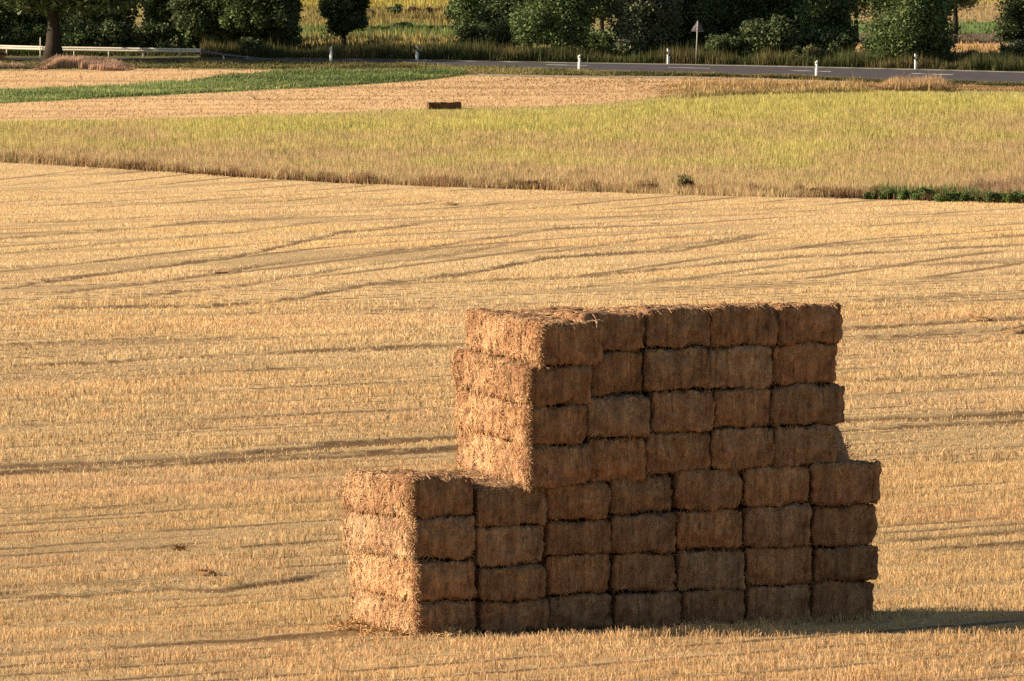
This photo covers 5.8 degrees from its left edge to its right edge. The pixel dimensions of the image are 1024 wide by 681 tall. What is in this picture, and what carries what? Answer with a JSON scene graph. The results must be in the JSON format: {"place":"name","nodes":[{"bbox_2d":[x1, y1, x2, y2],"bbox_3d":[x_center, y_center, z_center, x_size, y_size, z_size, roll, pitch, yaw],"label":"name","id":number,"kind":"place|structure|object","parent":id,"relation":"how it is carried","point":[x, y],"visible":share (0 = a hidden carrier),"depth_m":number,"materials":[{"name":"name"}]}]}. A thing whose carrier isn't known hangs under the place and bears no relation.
{"place":"outdoors","nodes":[
{"label":"outdoors","id":0,"kind":"place"},
{"bbox_2d":[34,53,134,70],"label":"dry tall grass","id":1,"kind":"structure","parent":0,"point":[94,63],"depth_m":702.82,"materials":[{"name":"plant"}]},
{"bbox_2d":[298,0,463,49],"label":"meadow","id":2,"kind":"structure","parent":0,"point":[409,37],"depth_m":760.71,"materials":[{"name":"yellow plant"}]},
{"bbox_2d":[0,0,1023,680],"bbox_3d":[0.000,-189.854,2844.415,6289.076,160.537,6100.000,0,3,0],"label":"ground","id":3,"kind":"structure","parent":0,"point":[378,256],"depth_m":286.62,"materials":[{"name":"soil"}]},
{"bbox_2d":[0,1,33,34],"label":"broadleaf tree","id":4,"kind":"object","parent":3,"relation":"on","point":[4,21],"visible":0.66,"depth_m":724.31,"materials":[{"name":"green plant"}]},
{"bbox_2d":[6,19,46,53],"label":"shrub","id":5,"kind":"object","parent":3,"relation":"on","point":[27,34],"visible":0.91,"depth_m":723.21,"materials":[{"name":"green plant"}]},
{"bbox_2d":[0,5,68,38],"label":"broadleaf tree","id":6,"kind":"object","parent":3,"relation":"on","point":[41,20],"visible":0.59,"depth_m":726.47,"materials":[{"name":"green plant"}]},
{"bbox_2d":[0,0,155,59],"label":"oak tree","id":7,"kind":"object","parent":3,"relation":"on","point":[53,45],"visible":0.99,"depth_m":711.40,"materials":[{"name":"green plant"}]},
{"bbox_2d":[60,20,102,53],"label":"shrub","id":8,"kind":"object","parent":3,"relation":"on","point":[71,36],"visible":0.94,"depth_m":722.93,"materials":[{"name":"green plant"}]},
{"bbox_2d":[0,42,200,56],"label":"verge weeds","id":9,"kind":"object","parent":3,"relation":"on","point":[69,53],"visible":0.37,"depth_m":719.84,"materials":[{"name":"green plant"}]},
{"bbox_2d":[64,0,140,43],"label":"broadleaf tree","id":10,"kind":"object","parent":3,"relation":"on","point":[98,20],"visible":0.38,"depth_m":730.00,"materials":[{"name":"green plant"}]},
{"bbox_2d":[80,18,135,52],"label":"shrub","id":11,"kind":"object","parent":3,"relation":"on","point":[112,31],"visible":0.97,"depth_m":722.86,"materials":[{"name":"green plant"}]},
{"bbox_2d":[0,45,266,58],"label":"guardrail","id":12,"kind":"object","parent":3,"relation":"on","point":[120,49],"visible":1,"depth_m":716.26,"materials":[{"name":"metal"}]},
{"bbox_2d":[129,19,177,52],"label":"shrub","id":13,"kind":"object","parent":3,"relation":"on","point":[147,35],"visible":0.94,"depth_m":723.10,"materials":[{"name":"green plant"}]},
{"bbox_2d":[137,0,180,40],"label":"broadleaf tree","id":14,"kind":"object","parent":3,"relation":"on","point":[156,12],"visible":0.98,"depth_m":726.99,"materials":[{"name":"green plant"}]},
{"bbox_2d":[166,0,225,40],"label":"broadleaf tree","id":15,"kind":"object","parent":3,"relation":"on","point":[206,12],"visible":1,"depth_m":722.64,"materials":[{"name":"green plant"}]},
{"bbox_2d":[170,21,222,53],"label":"shrub","id":16,"kind":"object","parent":3,"relation":"on","point":[185,41],"visible":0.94,"depth_m":722.90,"materials":[{"name":"green plant"}]},
{"bbox_2d":[201,19,242,49],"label":"shrub","id":17,"kind":"object","parent":3,"relation":"on","point":[230,35],"visible":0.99,"depth_m":722.92,"materials":[{"name":"green plant"}]},
{"bbox_2d":[0,66,465,103],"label":"grass strip","id":18,"kind":"object","parent":3,"relation":"on","point":[115,91],"depth_m":680.87,"materials":[{"name":"green plant"}]},
{"bbox_2d":[218,0,271,39],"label":"broadleaf tree","id":19,"kind":"object","parent":3,"relation":"on","point":[236,15],"visible":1,"depth_m":720.90,"materials":[{"name":"green plant"}]},
{"bbox_2d":[236,37,271,55],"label":"shrub","id":20,"kind":"object","parent":3,"relation":"on","point":[248,42],"visible":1,"depth_m":717.23,"materials":[{"name":"green plant"}]},
{"bbox_2d":[244,0,305,49],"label":"broadleaf tree","id":21,"kind":"object","parent":3,"relation":"on","point":[284,14],"visible":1,"depth_m":720.59,"materials":[{"name":"green plant"}]},
{"bbox_2d":[268,25,305,48],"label":"shrub","id":22,"kind":"object","parent":3,"relation":"on","point":[292,35],"visible":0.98,"depth_m":723.20,"materials":[{"name":"green plant"}]},
{"bbox_2d":[316,0,371,47],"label":"broadleaf tree","id":23,"kind":"object","parent":3,"relation":"on","point":[345,17],"visible":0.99,"depth_m":725.17,"materials":[{"name":"green plant"}]},
{"bbox_2d":[322,615,372,630],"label":"loose straw tuft","id":24,"kind":"object","parent":3,"relation":"on","point":[353,625],"visible":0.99,"depth_m":167.40,"materials":[{"name":"beige plant"}]},
{"bbox_2d":[356,621,412,635],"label":"loose straw tuft","id":25,"kind":"object","parent":3,"relation":"on","point":[396,631],"visible":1,"depth_m":166.15,"materials":[{"name":"beige plant"}]},
{"bbox_2d":[348,587,475,636],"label":"straw bale","id":26,"kind":"object","parent":3,"relation":"on","point":[424,617],"visible":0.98,"depth_m":166.34},
{"bbox_2d":[346,550,478,604],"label":"straw bale","id":27,"kind":"object","parent":26,"relation":"on","point":[425,579],"visible":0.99,"depth_m":166.31},
{"bbox_2d":[340,511,476,563],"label":"straw bale","id":28,"kind":"object","parent":27,"relation":"on","point":[438,537],"visible":0.98,"depth_m":166.28},
{"bbox_2d":[340,467,476,520],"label":"straw bale","id":29,"kind":"object","parent":28,"relation":"on","point":[406,493],"visible":1,"depth_m":166.31},
{"bbox_2d":[443,0,486,31],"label":"broadleaf tree","id":30,"kind":"object","parent":3,"relation":"on","point":[461,10],"visible":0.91,"depth_m":730.45,"materials":[{"name":"green plant"}]},
{"bbox_2d":[452,18,494,46],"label":"shrub","id":31,"kind":"object","parent":3,"relation":"on","point":[471,31],"visible":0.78,"depth_m":723.45,"materials":[{"name":"green plant"}]},
{"bbox_2d":[470,0,528,26],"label":"broadleaf tree","id":32,"kind":"object","parent":3,"relation":"on","point":[496,9],"visible":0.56,"depth_m":725.00,"materials":[{"name":"green plant"}]},
{"bbox_2d":[479,18,532,49],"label":"shrub","id":33,"kind":"object","parent":3,"relation":"on","point":[502,34],"visible":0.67,"depth_m":722.43,"materials":[{"name":"green plant"}]},
{"bbox_2d":[471,597,550,633],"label":"straw bale","id":34,"kind":"object","parent":3,"relation":"on","point":[514,616],"visible":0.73,"depth_m":166.78},
{"bbox_2d":[473,563,547,605],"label":"straw bale","id":35,"kind":"object","parent":34,"relation":"on","point":[517,583],"visible":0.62,"depth_m":166.68},
{"bbox_2d":[464,523,545,568],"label":"straw bale","id":36,"kind":"object","parent":35,"relation":"on","point":[505,545],"visible":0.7,"depth_m":166.69},
{"bbox_2d":[420,469,547,529],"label":"straw bale","id":37,"kind":"object","parent":36,"relation":"on","point":[499,502],"visible":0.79,"depth_m":166.68},
{"bbox_2d":[0,88,1023,196],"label":"field weeds","id":38,"kind":"object","parent":3,"relation":"on","point":[746,159],"visible":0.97,"depth_m":593.62,"materials":[{"name":"plant"}]},
{"bbox_2d":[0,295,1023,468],"bbox_3d":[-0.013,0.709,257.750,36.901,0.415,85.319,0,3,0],"label":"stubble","id":39,"kind":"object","parent":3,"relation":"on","point":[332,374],"visible":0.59,"depth_m":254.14,"materials":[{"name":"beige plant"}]},
{"bbox_2d":[0,163,1023,302],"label":"stubble","id":40,"kind":"object","parent":3,"relation":"on","point":[293,236],"visible":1,"depth_m":374.92,"materials":[{"name":"beige plant"}]},
{"bbox_2d":[0,57,1023,86],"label":"verge grass","id":41,"kind":"structure","parent":3,"relation":"on","point":[359,65],"depth_m":700.89,"materials":[{"name":"plant"}]},
{"bbox_2d":[0,66,1023,121],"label":"stubble","id":42,"kind":"object","parent":3,"relation":"on","point":[972,87],"visible":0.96,"depth_m":670.92,"materials":[{"name":"beige plant"}]},
{"bbox_2d":[0,149,1023,202],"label":"margin weeds","id":43,"kind":"object","parent":3,"relation":"on","point":[844,194],"visible":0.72,"depth_m":527.04,"materials":[{"name":"plant"}]},
{"bbox_2d":[505,0,599,51],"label":"broadleaf tree","id":44,"kind":"object","parent":3,"relation":"on","point":[558,23],"visible":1,"depth_m":714.38,"materials":[{"name":"green plant"}]},
{"bbox_2d":[544,592,613,630],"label":"straw bale","id":45,"kind":"object","parent":3,"relation":"on","point":[586,610],"visible":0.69,"depth_m":167.35},
{"bbox_2d":[537,553,611,597],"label":"straw bale","id":46,"kind":"object","parent":45,"relation":"on","point":[572,573],"visible":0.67,"depth_m":167.27},
{"bbox_2d":[535,519,613,559],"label":"straw bale","id":47,"kind":"object","parent":46,"relation":"on","point":[582,536],"visible":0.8,"depth_m":167.22},
{"bbox_2d":[544,481,611,523],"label":"straw bale","id":48,"kind":"object","parent":47,"relation":"on","point":[591,501],"visible":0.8,"depth_m":167.18},
{"bbox_2d":[453,429,592,493],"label":"straw bale","id":49,"kind":"object","parent":48,"relation":"on","point":[533,466],"visible":1,"depth_m":166.98},
{"bbox_2d":[454,389,589,447],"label":"straw bale","id":50,"kind":"object","parent":49,"relation":"on","point":[513,421],"visible":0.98,"depth_m":166.97},
{"bbox_2d":[450,348,592,407],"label":"straw bale","id":51,"kind":"object","parent":50,"relation":"on","point":[502,378],"visible":0.98,"depth_m":166.98},
{"bbox_2d":[463,306,604,370],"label":"straw bale","id":52,"kind":"object","parent":51,"relation":"on","point":[540,340],"visible":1,"depth_m":167.02},
{"bbox_2d":[576,30,616,52],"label":"shrub","id":53,"kind":"object","parent":3,"relation":"on","point":[604,39],"visible":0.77,"depth_m":720.26,"materials":[{"name":"green plant"}]},
{"bbox_2d":[586,0,616,34],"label":"broadleaf tree","id":54,"kind":"object","parent":3,"relation":"on","point":[603,6],"visible":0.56,"depth_m":738.18,"materials":[{"name":"green plant"}]},
{"bbox_2d":[199,30,1023,70],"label":"verge weeds","id":55,"kind":"object","parent":3,"relation":"on","point":[1004,61],"visible":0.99,"depth_m":712.27,"materials":[{"name":"green plant"}]},
{"bbox_2d":[609,31,648,57],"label":"shrub","id":56,"kind":"object","parent":3,"relation":"on","point":[628,44],"visible":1,"depth_m":713.42,"materials":[{"name":"green plant"}]},
{"bbox_2d":[601,589,681,628],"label":"straw bale","id":57,"kind":"object","parent":3,"relation":"on","point":[637,610],"visible":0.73,"depth_m":167.77},
{"bbox_2d":[606,551,677,593],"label":"straw bale","id":58,"kind":"object","parent":57,"relation":"on","point":[640,571],"visible":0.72,"depth_m":167.83},
{"bbox_2d":[604,510,678,555],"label":"straw bale","id":59,"kind":"object","parent":58,"relation":"on","point":[651,532],"visible":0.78,"depth_m":167.69},
{"bbox_2d":[606,473,672,515],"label":"straw bale","id":60,"kind":"object","parent":59,"relation":"on","point":[654,492],"visible":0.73,"depth_m":167.70},
{"bbox_2d":[583,436,646,485],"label":"straw bale","id":61,"kind":"object","parent":60,"relation":"on","point":[612,458],"visible":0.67,"depth_m":167.46},
{"bbox_2d":[582,392,651,440],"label":"straw bale","id":62,"kind":"object","parent":61,"relation":"on","point":[623,415],"visible":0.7,"depth_m":167.39},
{"bbox_2d":[590,350,643,396],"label":"straw bale","id":63,"kind":"object","parent":62,"relation":"on","point":[616,372],"visible":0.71,"depth_m":167.44},
{"bbox_2d":[524,305,645,352],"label":"straw bale","id":64,"kind":"object","parent":63,"relation":"on","point":[624,331],"visible":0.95,"depth_m":167.45},
{"bbox_2d":[599,0,687,52],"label":"willow tree","id":65,"kind":"object","parent":3,"relation":"on","point":[655,21],"visible":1,"depth_m":714.76,"materials":[{"name":"green plant"}]},
{"bbox_2d":[674,0,731,48],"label":"broadleaf tree","id":66,"kind":"object","parent":3,"relation":"on","point":[705,13],"visible":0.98,"depth_m":717.55,"materials":[{"name":"green plant"}]},
{"bbox_2d":[672,588,745,624],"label":"straw bale","id":67,"kind":"object","parent":3,"relation":"on","point":[727,606],"visible":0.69,"depth_m":168.31},
{"bbox_2d":[671,547,747,591],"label":"straw bale","id":68,"kind":"object","parent":67,"relation":"on","point":[705,569],"visible":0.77,"depth_m":168.31},
{"bbox_2d":[662,507,743,551],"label":"straw bale","id":69,"kind":"object","parent":68,"relation":"on","point":[701,529],"visible":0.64,"depth_m":168.25},
{"bbox_2d":[666,467,742,513],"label":"straw bale","id":70,"kind":"object","parent":69,"relation":"on","point":[712,490],"visible":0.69,"depth_m":168.15},
{"bbox_2d":[636,431,710,476],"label":"straw bale","id":71,"kind":"object","parent":70,"relation":"on","point":[672,453],"visible":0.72,"depth_m":167.95},
{"bbox_2d":[628,388,716,434],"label":"straw bale","id":72,"kind":"object","parent":71,"relation":"on","point":[681,410],"visible":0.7,"depth_m":167.89},
{"bbox_2d":[639,345,710,393],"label":"straw bale","id":73,"kind":"object","parent":72,"relation":"on","point":[664,369],"visible":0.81,"depth_m":167.80},
{"bbox_2d":[587,302,712,350],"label":"straw bale","id":74,"kind":"object","parent":73,"relation":"on","point":[674,326],"visible":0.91,"depth_m":167.83},
{"bbox_2d":[705,425,777,473],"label":"straw bale","id":75,"kind":"object","parent":70,"relation":"on","point":[732,449],"visible":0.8,"depth_m":168.37},
{"bbox_2d":[710,387,771,429],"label":"straw bale","id":76,"kind":"object","parent":75,"relation":"on","point":[737,407],"visible":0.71,"depth_m":168.37},
{"bbox_2d":[705,344,773,390],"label":"straw bale","id":77,"kind":"object","parent":76,"relation":"on","point":[744,366],"visible":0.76,"depth_m":168.35},
{"bbox_2d":[664,301,778,349],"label":"straw bale","id":78,"kind":"object","parent":77,"relation":"on","point":[737,324],"visible":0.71,"depth_m":168.36},
{"bbox_2d":[705,33,743,57],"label":"shrub","id":79,"kind":"object","parent":3,"relation":"on","point":[732,44],"visible":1,"depth_m":712.11,"materials":[{"name":"green plant"}]},
{"bbox_2d":[714,0,772,35],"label":"broadleaf tree","id":80,"kind":"object","parent":3,"relation":"on","point":[742,10],"visible":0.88,"depth_m":719.75,"materials":[{"name":"green plant"}]},
{"bbox_2d":[657,74,877,99],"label":"dry weeds","id":81,"kind":"object","parent":3,"relation":"on","point":[707,88],"visible":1,"depth_m":672.92,"materials":[{"name":"plant"}]},
{"bbox_2d":[737,13,802,59],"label":"shrub","id":82,"kind":"object","parent":3,"relation":"on","point":[774,32],"visible":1,"depth_m":711.51,"materials":[{"name":"green plant"}]},
{"bbox_2d":[743,583,813,624],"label":"straw bale","id":83,"kind":"object","parent":3,"relation":"on","point":[786,601],"visible":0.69,"depth_m":168.81},
{"bbox_2d":[738,545,812,588],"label":"straw bale","id":84,"kind":"object","parent":83,"relation":"on","point":[772,566],"visible":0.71,"depth_m":168.78},
{"bbox_2d":[735,502,812,551],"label":"straw bale","id":85,"kind":"object","parent":84,"relation":"on","point":[784,526],"visible":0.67,"depth_m":168.71},
{"bbox_2d":[738,465,809,510],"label":"straw bale","id":86,"kind":"object","parent":85,"relation":"on","point":[767,485],"visible":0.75,"depth_m":168.68},
{"bbox_2d":[762,423,838,469],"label":"straw bale","id":87,"kind":"object","parent":86,"relation":"on","point":[802,445],"visible":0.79,"depth_m":168.92},
{"bbox_2d":[766,382,845,427],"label":"straw bale","id":88,"kind":"object","parent":87,"relation":"on","point":[805,403],"visible":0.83,"depth_m":168.88},
{"bbox_2d":[770,341,838,385],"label":"straw bale","id":89,"kind":"object","parent":88,"relation":"on","point":[810,362],"visible":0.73,"depth_m":168.84},
{"bbox_2d":[723,299,844,346],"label":"straw bale","id":90,"kind":"object","parent":89,"relation":"on","point":[805,322],"visible":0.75,"depth_m":168.85},
{"bbox_2d":[762,0,806,28],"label":"broadleaf tree","id":91,"kind":"object","parent":3,"relation":"on","point":[782,7],"visible":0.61,"depth_m":721.57,"materials":[{"name":"green plant"}]},
{"bbox_2d":[783,43,825,63],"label":"shrub","id":92,"kind":"object","parent":3,"relation":"on","point":[808,49],"visible":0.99,"depth_m":708.32,"materials":[{"name":"green plant"}]},
{"bbox_2d":[790,25,823,52],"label":"shrub","id":93,"kind":"object","parent":3,"relation":"on","point":[806,32],"visible":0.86,"depth_m":715.23,"materials":[{"name":"green plant"}]},
{"bbox_2d":[792,0,862,40],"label":"broadleaf tree","id":94,"kind":"object","parent":3,"relation":"on","point":[827,16],"visible":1,"depth_m":717.55,"materials":[{"name":"green plant"}]},
{"bbox_2d":[810,31,857,56],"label":"shrub","id":95,"kind":"object","parent":3,"relation":"on","point":[828,41],"visible":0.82,"depth_m":714.41,"materials":[{"name":"green plant"}]},
{"bbox_2d":[808,580,874,621],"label":"straw bale","id":96,"kind":"object","parent":3,"relation":"on","point":[837,598],"visible":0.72,"depth_m":169.33},
{"bbox_2d":[810,542,880,584],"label":"straw bale","id":97,"kind":"object","parent":96,"relation":"on","point":[856,563],"visible":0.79,"depth_m":169.30},
{"bbox_2d":[809,503,877,549],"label":"straw bale","id":98,"kind":"object","parent":97,"relation":"on","point":[850,525],"visible":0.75,"depth_m":169.35},
{"bbox_2d":[800,457,883,506],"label":"straw bale","id":99,"kind":"object","parent":98,"relation":"on","point":[843,483],"visible":0.7,"depth_m":169.24},
{"bbox_2d":[835,424,856,461],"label":"loose straw heap","id":100,"kind":"object","parent":99,"relation":"on","point":[842,454],"visible":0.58,"depth_m":169.87,"materials":[{"name":"beige plant"}]},
{"bbox_2d":[854,0,963,62],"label":"broadleaf tree","id":101,"kind":"object","parent":3,"relation":"on","point":[906,27],"visible":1,"depth_m":704.99,"materials":[{"name":"green plant"}]},
{"bbox_2d":[874,71,959,91],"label":"dry weeds","id":102,"kind":"object","parent":3,"relation":"on","point":[935,83],"visible":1,"depth_m":673.92,"materials":[{"name":"plant"}]},
{"bbox_2d":[897,187,936,199],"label":"nettle clump","id":103,"kind":"object","parent":3,"relation":"on","point":[904,195],"visible":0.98,"depth_m":480.94,"materials":[{"name":"green plant"}]},
{"bbox_2d":[858,179,1023,201],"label":"nettle stalks","id":104,"kind":"object","parent":3,"relation":"on","point":[953,187],"visible":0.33,"depth_m":485.20,"materials":[{"name":"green plant"}]},
{"bbox_2d":[933,191,975,202],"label":"nettle clump","id":105,"kind":"object","parent":3,"relation":"on","point":[953,196],"visible":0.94,"depth_m":474.93,"materials":[{"name":"green plant"}]},
{"bbox_2d":[957,169,1023,191],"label":"dock stalks","id":106,"kind":"object","parent":3,"relation":"on","point":[980,184],"visible":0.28,"depth_m":497.05,"materials":[{"name":"plant"}]},
{"bbox_2d":[992,0,1023,44],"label":"broadleaf tree","id":107,"kind":"object","parent":3,"relation":"on","point":[1011,22],"visible":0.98,"depth_m":719.57,"materials":[{"name":"green plant"}]},
{"bbox_2d":[997,39,1023,58],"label":"shrub","id":108,"kind":"object","parent":3,"relation":"on","point":[1018,47],"visible":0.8,"depth_m":708.46,"materials":[{"name":"green plant"}]},
{"bbox_2d":[6,57,1023,82],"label":"road","id":109,"kind":"structure","parent":0,"point":[978,76],"depth_m":700.44,"materials":[{"name":"grey asphalt"}]},
{"bbox_2d":[248,58,1023,72],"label":"road edge line","id":110,"kind":"object","parent":109,"relation":"on","point":[740,65],"visible":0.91,"depth_m":704.48,"materials":[{"name":"paint"}]},
{"bbox_2d":[853,0,1007,55],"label":"meadow","id":111,"kind":"structure","parent":0,"point":[967,36],"depth_m":759.40,"materials":[{"name":"yellow plant"}]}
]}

